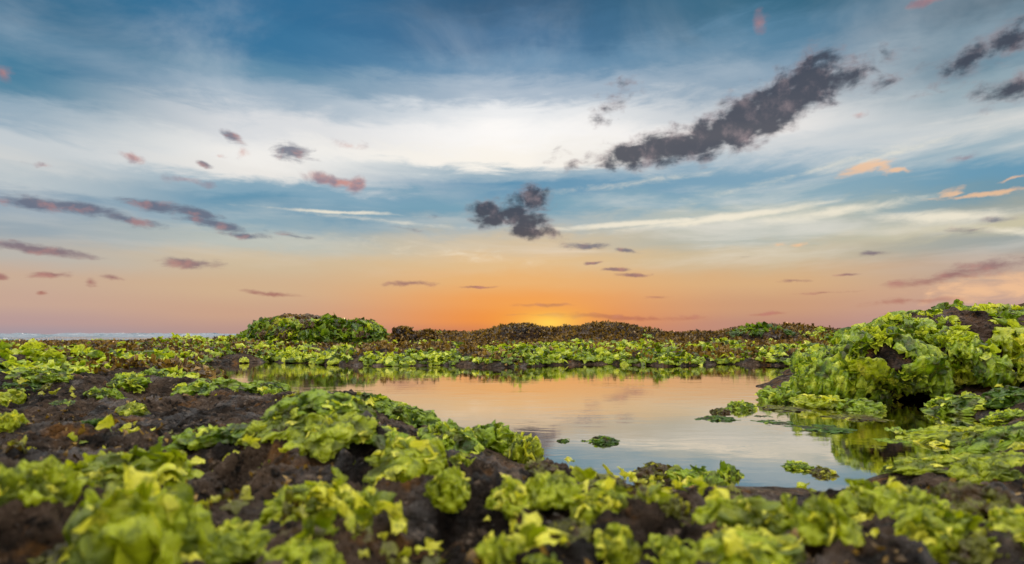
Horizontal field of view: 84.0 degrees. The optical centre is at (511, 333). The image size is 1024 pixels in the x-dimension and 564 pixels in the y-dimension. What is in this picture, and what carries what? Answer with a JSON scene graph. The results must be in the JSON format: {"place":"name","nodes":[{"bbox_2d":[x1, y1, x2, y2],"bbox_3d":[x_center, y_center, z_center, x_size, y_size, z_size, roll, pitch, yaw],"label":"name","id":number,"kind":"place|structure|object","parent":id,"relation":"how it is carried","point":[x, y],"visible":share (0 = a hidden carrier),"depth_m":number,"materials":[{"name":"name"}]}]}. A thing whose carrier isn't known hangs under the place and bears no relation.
{"place":"outdoors","nodes":[
{"label":"outdoors","id":0,"kind":"place"},
{"bbox_2d":[0,333,235,340],"bbox_3d":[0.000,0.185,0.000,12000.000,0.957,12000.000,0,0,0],"label":"sea","id":1,"kind":"structure","parent":0,"point":[77,336],"depth_m":99.62,"materials":[{"name":"liquid"}]},
{"bbox_2d":[0,323,1023,563],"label":"ground","id":2,"kind":"structure","parent":0,"point":[31,532],"depth_m":1.28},
{"bbox_2d":[0,410,29,432],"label":"seaweed clump","id":3,"kind":"object","parent":2,"relation":"on","point":[13,421],"visible":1,"depth_m":1.68,"materials":[{"name":"green plant"}]},
{"bbox_2d":[0,388,29,406],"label":"seaweed clump","id":4,"kind":"object","parent":2,"relation":"on","point":[12,396],"visible":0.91,"depth_m":2.77,"materials":[{"name":"green plant"}]},
{"bbox_2d":[0,381,46,391],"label":"seaweed clump","id":5,"kind":"object","parent":2,"relation":"on","point":[36,386],"visible":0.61,"depth_m":2.89,"materials":[{"name":"green plant"}]},
{"bbox_2d":[4,365,73,382],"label":"seaweed clump","id":6,"kind":"object","parent":2,"relation":"on","point":[41,375],"visible":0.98,"depth_m":3.02,"materials":[{"name":"green plant"}]},
{"bbox_2d":[0,455,90,507],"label":"seaweed clump","id":7,"kind":"object","parent":2,"relation":"on","point":[51,478],"visible":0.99,"depth_m":0.89,"materials":[{"name":"green plant"}]},
{"bbox_2d":[27,542,67,563],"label":"seaweed clump","id":8,"kind":"object","parent":2,"relation":"on","point":[55,554],"visible":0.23,"depth_m":0.78,"materials":[{"name":"green plant"}]},
{"bbox_2d":[49,399,74,405],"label":"seaweed clump","id":9,"kind":"object","parent":2,"relation":"on","point":[59,402],"visible":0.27,"depth_m":2.66,"materials":[{"name":"green plant"}]},
{"bbox_2d":[69,356,88,364],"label":"seaweed clump","id":10,"kind":"object","parent":2,"relation":"on","point":[74,359],"visible":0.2,"depth_m":4.73,"materials":[{"name":"green plant"}]},
{"bbox_2d":[81,418,103,425],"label":"seaweed clump","id":11,"kind":"object","parent":2,"relation":"on","point":[94,422],"visible":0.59,"depth_m":1.77,"materials":[{"name":"green plant"}]},
{"bbox_2d":[0,338,200,378],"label":"green seaweed","id":12,"kind":"object","parent":2,"relation":"on","point":[34,351],"visible":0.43,"depth_m":4.62,"materials":[{"name":"green plant"}]},
{"bbox_2d":[82,386,126,399],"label":"seaweed clump","id":13,"kind":"object","parent":2,"relation":"on","point":[98,393],"visible":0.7,"depth_m":2.89,"materials":[{"name":"green plant"}]},
{"bbox_2d":[106,371,151,392],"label":"seaweed clump","id":14,"kind":"object","parent":2,"relation":"on","point":[132,381],"visible":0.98,"depth_m":3.12,"materials":[{"name":"green plant"}]},
{"bbox_2d":[115,401,150,415],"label":"seaweed clump","id":15,"kind":"object","parent":2,"relation":"on","point":[135,408],"visible":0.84,"depth_m":2.34,"materials":[{"name":"green plant"}]},
{"bbox_2d":[65,441,204,489],"bbox_3d":[-0.808,0.297,1.221,0.284,0.118,0.274,0,0,31],"label":"seaweed clump","id":16,"kind":"object","parent":2,"relation":"on","point":[172,468],"visible":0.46,"depth_m":1.19,"materials":[{"name":"green plant"}]},
{"bbox_2d":[58,463,217,563],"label":"seaweed clump","id":17,"kind":"object","parent":2,"relation":"on","point":[141,518],"visible":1,"depth_m":0.76,"materials":[{"name":"green plant"}]},
{"bbox_2d":[138,366,186,377],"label":"seaweed clump","id":18,"kind":"object","parent":2,"relation":"on","point":[155,372],"visible":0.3,"depth_m":4.18,"materials":[{"name":"green plant"}]},
{"bbox_2d":[170,380,218,395],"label":"seaweed clump","id":19,"kind":"object","parent":2,"relation":"on","point":[199,388],"visible":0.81,"depth_m":3.03,"materials":[{"name":"green plant"}]},
{"bbox_2d":[158,422,251,450],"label":"seaweed clump","id":20,"kind":"object","parent":2,"relation":"on","point":[206,437],"visible":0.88,"depth_m":1.58,"materials":[{"name":"green plant"}]},
{"bbox_2d":[0,332,420,379],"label":"brown seaweed","id":21,"kind":"object","parent":2,"relation":"on","point":[204,371],"visible":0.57,"depth_m":9.30,"materials":[{"name":"plant"}]},
{"bbox_2d":[195,377,266,394],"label":"seaweed clump","id":22,"kind":"object","parent":2,"relation":"on","point":[230,383],"visible":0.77,"depth_m":3.29,"materials":[{"name":"green plant"}]},
{"bbox_2d":[201,517,275,563],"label":"seaweed clump","id":23,"kind":"object","parent":2,"relation":"on","point":[239,540],"visible":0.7,"depth_m":0.85,"materials":[{"name":"green plant"}]},
{"bbox_2d":[249,380,291,392],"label":"seaweed clump","id":24,"kind":"object","parent":2,"relation":"on","point":[274,386],"visible":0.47,"depth_m":4.96,"materials":[{"name":"green plant"}]},
{"bbox_2d":[235,408,320,448],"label":"seaweed clump","id":25,"kind":"object","parent":2,"relation":"on","point":[263,428],"visible":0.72,"depth_m":1.50,"materials":[{"name":"green plant"}]},
{"bbox_2d":[260,388,333,421],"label":"seaweed clump","id":26,"kind":"object","parent":2,"relation":"on","point":[305,402],"visible":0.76,"depth_m":1.56,"materials":[{"name":"green plant"}]},
{"bbox_2d":[259,535,344,563],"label":"seaweed clump","id":27,"kind":"object","parent":2,"relation":"on","point":[292,550],"visible":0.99,"depth_m":0.78,"materials":[{"name":"green plant"}]},
{"bbox_2d":[257,481,346,525],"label":"seaweed clump","id":28,"kind":"object","parent":2,"relation":"on","point":[313,497],"visible":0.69,"depth_m":1.01,"materials":[{"name":"green plant"}]},
{"bbox_2d":[236,312,388,344],"bbox_3d":[-5.234,0.076,14.944,3.950,1.333,2.341,0,0,0],"label":"weedy rock","id":29,"kind":"object","parent":2,"relation":"on","point":[325,328],"visible":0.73,"depth_m":14.32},
{"bbox_2d":[282,411,378,462],"bbox_3d":[-0.464,0.242,1.445,0.223,0.060,0.235,11,25,41],"label":"seaweed clump","id":30,"kind":"object","parent":2,"relation":"on","point":[324,439],"visible":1,"depth_m":1.40,"materials":[{"name":"green plant"}]},
{"bbox_2d":[313,392,380,421],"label":"seaweed clump","id":31,"kind":"object","parent":2,"relation":"on","point":[341,403],"visible":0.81,"depth_m":1.55,"materials":[{"name":"green plant"}]},
{"bbox_2d":[333,486,377,522],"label":"seaweed clump","id":32,"kind":"object","parent":2,"relation":"on","point":[353,500],"visible":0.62,"depth_m":0.97,"materials":[{"name":"green plant"}]},
{"bbox_2d":[355,392,407,412],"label":"seaweed clump","id":33,"kind":"object","parent":2,"relation":"on","point":[382,402],"visible":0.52,"depth_m":2.80,"materials":[{"name":"green plant"}]},
{"bbox_2d":[364,426,408,450],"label":"seaweed clump","id":34,"kind":"object","parent":2,"relation":"on","point":[378,441],"visible":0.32,"depth_m":1.43,"materials":[{"name":"green plant"}]},
{"bbox_2d":[355,433,448,485],"bbox_3d":[-0.256,0.304,1.354,0.236,0.121,0.246,-1,4,10],"label":"seaweed clump","id":35,"kind":"object","parent":2,"relation":"on","point":[401,459],"visible":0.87,"depth_m":1.30,"materials":[{"name":"green plant"}]},
{"bbox_2d":[387,325,418,341],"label":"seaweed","id":36,"kind":"object","parent":2,"relation":"on","point":[401,333],"visible":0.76,"depth_m":14.76,"materials":[{"name":"brown plant"}]},
{"bbox_2d":[379,405,442,428],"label":"seaweed clump","id":37,"kind":"object","parent":2,"relation":"on","point":[415,416],"visible":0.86,"depth_m":2.39,"materials":[{"name":"green plant"}]},
{"bbox_2d":[0,330,830,365],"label":"green seaweed","id":38,"kind":"object","parent":2,"relation":"on","point":[600,355],"visible":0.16,"depth_m":9.63,"materials":[{"name":"green plant"}]},
{"bbox_2d":[416,328,440,340],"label":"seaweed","id":39,"kind":"object","parent":2,"relation":"on","point":[429,334],"visible":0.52,"depth_m":14.86,"materials":[{"name":"brown plant"}]},
{"bbox_2d":[423,466,470,513],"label":"seaweed clump","id":40,"kind":"object","parent":2,"relation":"on","point":[446,491],"visible":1,"depth_m":1.04,"materials":[{"name":"green plant"}]},
{"bbox_2d":[414,418,484,454],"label":"seaweed clump","id":41,"kind":"object","parent":2,"relation":"on","point":[451,434],"visible":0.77,"depth_m":1.85,"materials":[{"name":"green plant"}]},
{"bbox_2d":[448,451,475,466],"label":"seaweed clump","id":42,"kind":"object","parent":2,"relation":"on","point":[458,459],"visible":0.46,"depth_m":1.50,"materials":[{"name":"green plant"}]},
{"bbox_2d":[144,326,836,367],"bbox_3d":[1.971,0.165,11.770,21.043,0.793,10.327,0,0,0],"label":"green seaweed","id":43,"kind":"object","parent":2,"relation":"on","point":[543,354],"visible":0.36,"depth_m":9.50,"materials":[{"name":"green plant"}]},
{"bbox_2d":[472,420,513,453],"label":"seaweed clump","id":44,"kind":"object","parent":2,"relation":"on","point":[495,436],"visible":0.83,"depth_m":2.14,"materials":[{"name":"green plant"}]},
{"bbox_2d":[473,530,516,563],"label":"seaweed clump","id":45,"kind":"object","parent":2,"relation":"on","point":[502,549],"visible":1,"depth_m":0.78,"materials":[{"name":"green plant"}]},
{"bbox_2d":[483,473,533,524],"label":"seaweed clump","id":46,"kind":"object","parent":2,"relation":"on","point":[509,498],"visible":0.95,"depth_m":1.02,"materials":[{"name":"green plant"}]},
{"bbox_2d":[0,366,1023,563],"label":"weed scraps","id":47,"kind":"object","parent":2,"relation":"on","point":[387,548],"visible":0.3,"depth_m":1.04,"materials":[{"name":"green plant"}]},
{"bbox_2d":[2,373,1023,563],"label":"rust weed","id":48,"kind":"object","parent":2,"relation":"on","point":[472,555],"visible":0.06,"depth_m":1.27,"materials":[{"name":"brown plant"}]},
{"bbox_2d":[503,432,544,463],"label":"seaweed clump","id":49,"kind":"object","parent":2,"relation":"on","point":[524,449],"visible":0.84,"depth_m":2.04,"materials":[{"name":"green plant"}]},
{"bbox_2d":[506,322,545,339],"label":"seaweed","id":50,"kind":"object","parent":2,"relation":"on","point":[525,331],"visible":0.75,"depth_m":17.62,"materials":[{"name":"brown plant"}]},
{"bbox_2d":[522,552,561,563],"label":"seaweed clump","id":51,"kind":"object","parent":2,"relation":"on","point":[541,558],"visible":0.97,"depth_m":0.77,"materials":[{"name":"green plant"}]},
{"bbox_2d":[524,458,566,475],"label":"seaweed clump","id":52,"kind":"object","parent":2,"relation":"on","point":[540,468],"visible":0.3,"depth_m":1.31,"materials":[{"name":"green plant"}]},
{"bbox_2d":[67,384,1023,563],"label":"weed scraps","id":53,"kind":"object","parent":2,"relation":"on","point":[533,533],"visible":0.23,"depth_m":0.93,"materials":[{"name":"green plant"}]},
{"bbox_2d":[524,470,584,510],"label":"seaweed clump","id":54,"kind":"object","parent":2,"relation":"on","point":[559,490],"visible":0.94,"depth_m":1.01,"materials":[{"name":"green plant"}]},
{"bbox_2d":[546,517,592,547],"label":"seaweed clump","id":55,"kind":"object","parent":2,"relation":"on","point":[580,529],"visible":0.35,"depth_m":0.85,"materials":[{"name":"green plant"}]},
{"bbox_2d":[357,320,837,350],"bbox_3d":[9.560,0.003,18.763,33.123,0.917,14.673,0,0,0],"label":"brown seaweed","id":56,"kind":"object","parent":2,"relation":"on","point":[812,339],"visible":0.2,"depth_m":17.10,"materials":[{"name":"plant"}]},
{"bbox_2d":[359,321,840,365],"bbox_3d":[4.904,0.050,13.441,18.674,0.917,10.421,0,0,0],"label":"brown seaweed","id":57,"kind":"object","parent":2,"relation":"on","point":[721,347],"visible":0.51,"depth_m":10.27,"materials":[{"name":"plant"}]},
{"bbox_2d":[568,476,632,524],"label":"seaweed clump","id":58,"kind":"object","parent":2,"relation":"on","point":[591,505],"visible":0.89,"depth_m":0.94,"materials":[{"name":"green plant"}]},
{"bbox_2d":[577,473,629,488],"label":"seaweed clump","id":59,"kind":"object","parent":2,"relation":"on","point":[619,481],"visible":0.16,"depth_m":1.36,"materials":[{"name":"green plant"}]},
{"bbox_2d":[594,523,641,563],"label":"seaweed clump","id":60,"kind":"object","parent":2,"relation":"on","point":[614,543],"visible":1,"depth_m":0.79,"materials":[{"name":"green plant"}]},
{"bbox_2d":[633,487,694,526],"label":"seaweed clump","id":61,"kind":"object","parent":2,"relation":"on","point":[677,508],"visible":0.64,"depth_m":0.98,"materials":[{"name":"green plant"}]},
{"bbox_2d":[641,533,697,563],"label":"seaweed clump","id":62,"kind":"object","parent":2,"relation":"on","point":[668,549],"visible":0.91,"depth_m":0.83,"materials":[{"name":"green plant"}]},
{"bbox_2d":[691,484,791,535],"bbox_3d":[0.389,0.300,0.929,0.184,0.081,0.176,13,-4,-21],"label":"seaweed clump","id":63,"kind":"object","parent":2,"relation":"on","point":[722,508],"visible":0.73,"depth_m":0.88,"materials":[{"name":"green plant"}]},
{"bbox_2d":[689,524,806,563],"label":"seaweed clump","id":64,"kind":"object","parent":2,"relation":"on","point":[740,544],"visible":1,"depth_m":0.79,"materials":[{"name":"green plant"}]},
{"bbox_2d":[725,321,797,339],"bbox_3d":[7.342,0.095,16.998,1.987,0.932,1.755,0,0,-17],"label":"dark rock","id":65,"kind":"object","parent":2,"relation":"on","point":[761,330],"visible":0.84,"depth_m":16.54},
{"bbox_2d":[777,489,864,547],"bbox_3d":[0.477,0.290,0.884,0.135,0.094,0.138,-15,-23,42],"label":"seaweed clump","id":66,"kind":"object","parent":2,"relation":"on","point":[820,519],"visible":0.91,"depth_m":0.84,"materials":[{"name":"green plant"}]},
{"bbox_2d":[835,475,909,522],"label":"seaweed clump","id":67,"kind":"object","parent":2,"relation":"on","point":[863,499],"visible":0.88,"depth_m":1.06,"materials":[{"name":"green plant"}]},
{"bbox_2d":[781,299,1023,401],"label":"weedy rock","id":68,"kind":"object","parent":2,"relation":"on","point":[940,349],"visible":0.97,"depth_m":4.18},
{"bbox_2d":[884,426,922,431],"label":"seaweed clump","id":69,"kind":"object","parent":2,"relation":"on","point":[896,429],"visible":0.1,"depth_m":2.94,"materials":[{"name":"green plant"}]},
{"bbox_2d":[880,452,972,475],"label":"seaweed clump","id":70,"kind":"object","parent":2,"relation":"on","point":[909,466],"visible":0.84,"depth_m":1.71,"materials":[{"name":"green plant"}]},
{"bbox_2d":[900,484,955,514],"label":"seaweed clump","id":71,"kind":"object","parent":2,"relation":"on","point":[917,496],"visible":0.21,"depth_m":1.04,"materials":[{"name":"green plant"}]},
{"bbox_2d":[890,495,982,563],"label":"seaweed clump","id":72,"kind":"object","parent":2,"relation":"on","point":[935,530],"visible":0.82,"depth_m":0.90,"materials":[{"name":"green plant"}]},
{"bbox_2d":[894,425,992,448],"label":"seaweed clump","id":73,"kind":"object","parent":2,"relation":"on","point":[947,436],"visible":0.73,"depth_m":2.64,"materials":[{"name":"green plant"}]},
{"bbox_2d":[930,478,1022,516],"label":"seaweed clump","id":74,"kind":"object","parent":2,"relation":"on","point":[964,494],"visible":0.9,"depth_m":1.07,"materials":[{"name":"green plant"}]},
{"bbox_2d":[938,526,1023,563],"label":"seaweed clump","id":75,"kind":"object","parent":2,"relation":"on","point":[974,548],"visible":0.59,"depth_m":0.85,"materials":[{"name":"green plant"}]},
{"bbox_2d":[945,456,1023,484],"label":"seaweed clump","id":76,"kind":"object","parent":2,"relation":"on","point":[996,467],"visible":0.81,"depth_m":1.52,"materials":[{"name":"green plant"}]},
{"bbox_2d":[951,421,1023,454],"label":"seaweed clump","id":77,"kind":"object","parent":2,"relation":"on","point":[997,439],"visible":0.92,"depth_m":2.26,"materials":[{"name":"green plant"}]},
{"bbox_2d":[956,450,1023,463],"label":"seaweed clump","id":78,"kind":"object","parent":2,"relation":"on","point":[1011,455],"visible":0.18,"depth_m":1.60,"materials":[{"name":"green plant"}]},
{"bbox_2d":[981,385,1023,408],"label":"seaweed clump","id":79,"kind":"object","parent":2,"relation":"on","point":[1006,396],"visible":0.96,"depth_m":3.39,"materials":[{"name":"green plant"}]},
{"bbox_2d":[982,504,1023,527],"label":"seaweed clump","id":80,"kind":"object","parent":2,"relation":"on","point":[996,515],"visible":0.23,"depth_m":0.96,"materials":[{"name":"green plant"}]},
{"bbox_2d":[0,0,1023,333],"label":"sky","id":81,"kind":"structure","parent":0,"point":[167,166],"materials":[{"name":"blue"}]},
{"bbox_2d":[207,361,1001,491],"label":"pool water","id":82,"kind":"structure","parent":0,"point":[644,414],"depth_m":3.53,"materials":[{"name":"clear liquid"}]},
{"bbox_2d":[557,439,569,441],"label":"seaweed clump","id":83,"kind":"object","parent":82,"relation":"in","point":[562,440],"visible":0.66,"depth_m":2.64,"materials":[{"name":"green plant"}]},
{"bbox_2d":[586,435,619,445],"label":"seaweed clump","id":84,"kind":"object","parent":82,"relation":"on","point":[602,440],"visible":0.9,"depth_m":2.60,"materials":[{"name":"green plant"}]},
{"bbox_2d":[632,461,681,484],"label":"seaweed clump","id":85,"kind":"object","parent":82,"relation":"in","point":[654,469],"visible":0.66,"depth_m":1.95,"materials":[{"name":"plant"}]},
{"bbox_2d":[664,465,724,486],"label":"seaweed clump","id":86,"kind":"object","parent":82,"relation":"in","point":[711,478],"visible":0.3,"depth_m":1.90,"materials":[{"name":"green plant"}]},
{"bbox_2d":[695,415,738,421],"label":"seaweed clump","id":87,"kind":"object","parent":82,"relation":"in","point":[713,418],"visible":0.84,"depth_m":3.31,"materials":[{"name":"green plant"}]},
{"bbox_2d":[709,407,730,413],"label":"seaweed clump","id":88,"kind":"object","parent":82,"relation":"on","point":[721,410],"visible":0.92,"depth_m":3.60,"materials":[{"name":"plant"}]},
{"bbox_2d":[716,460,744,479],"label":"seaweed clump","id":89,"kind":"object","parent":82,"relation":"on","point":[725,470],"visible":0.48,"depth_m":1.99,"materials":[{"name":"green plant"}]},
{"bbox_2d":[725,400,757,410],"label":"seaweed clump","id":90,"kind":"object","parent":82,"relation":"on","point":[740,405],"visible":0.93,"depth_m":3.75,"materials":[{"name":"green plant"}]},
{"bbox_2d":[750,419,794,425],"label":"seaweed clump","id":91,"kind":"object","parent":82,"relation":"in","point":[768,421],"visible":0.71,"depth_m":3.19,"materials":[{"name":"green plant"}]},
{"bbox_2d":[755,385,803,402],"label":"seaweed clump","id":92,"kind":"object","parent":82,"relation":"on","point":[770,394],"visible":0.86,"depth_m":4.17,"materials":[{"name":"green plant"}]},
{"bbox_2d":[756,405,811,411],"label":"seaweed clump","id":93,"kind":"object","parent":82,"relation":"in","point":[779,408],"visible":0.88,"depth_m":3.74,"materials":[{"name":"green plant"}]},
{"bbox_2d":[781,460,814,470],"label":"seaweed clump","id":94,"kind":"object","parent":82,"relation":"on","point":[797,465],"visible":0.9,"depth_m":2.10,"materials":[{"name":"green plant"}]},
{"bbox_2d":[788,393,845,409],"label":"seaweed clump","id":95,"kind":"object","parent":82,"relation":"on","point":[804,400],"visible":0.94,"depth_m":3.85,"materials":[{"name":"green plant"}]},
{"bbox_2d":[784,424,856,433],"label":"seaweed clump","id":96,"kind":"object","parent":82,"relation":"in","point":[833,429],"visible":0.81,"depth_m":2.96,"materials":[{"name":"green plant"}]},
{"bbox_2d":[806,465,839,477],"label":"seaweed clump","id":97,"kind":"object","parent":82,"relation":"on","point":[819,470],"visible":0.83,"depth_m":2.01,"materials":[{"name":"green plant"}]},
{"bbox_2d":[822,414,892,421],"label":"seaweed clump","id":98,"kind":"object","parent":82,"relation":"in","point":[864,417],"visible":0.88,"depth_m":3.36,"materials":[{"name":"green plant"}]},
{"bbox_2d":[833,398,886,411],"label":"seaweed clump","id":99,"kind":"object","parent":82,"relation":"on","point":[862,405],"visible":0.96,"depth_m":3.69,"materials":[{"name":"green plant"}]},
{"bbox_2d":[875,438,912,443],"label":"seaweed clump","id":100,"kind":"object","parent":82,"relation":"in","point":[890,441],"visible":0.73,"depth_m":2.64,"materials":[{"name":"green plant"}]},
{"bbox_2d":[919,390,986,415],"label":"seaweed clump","id":101,"kind":"object","parent":82,"relation":"on","point":[965,403],"visible":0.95,"depth_m":3.54,"materials":[{"name":"green plant"}]},
{"bbox_2d":[979,408,1023,424],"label":"seaweed clump","id":102,"kind":"object","parent":82,"relation":"on","point":[1007,416],"visible":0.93,"depth_m":3.16,"materials":[{"name":"green plant"}]}
]}

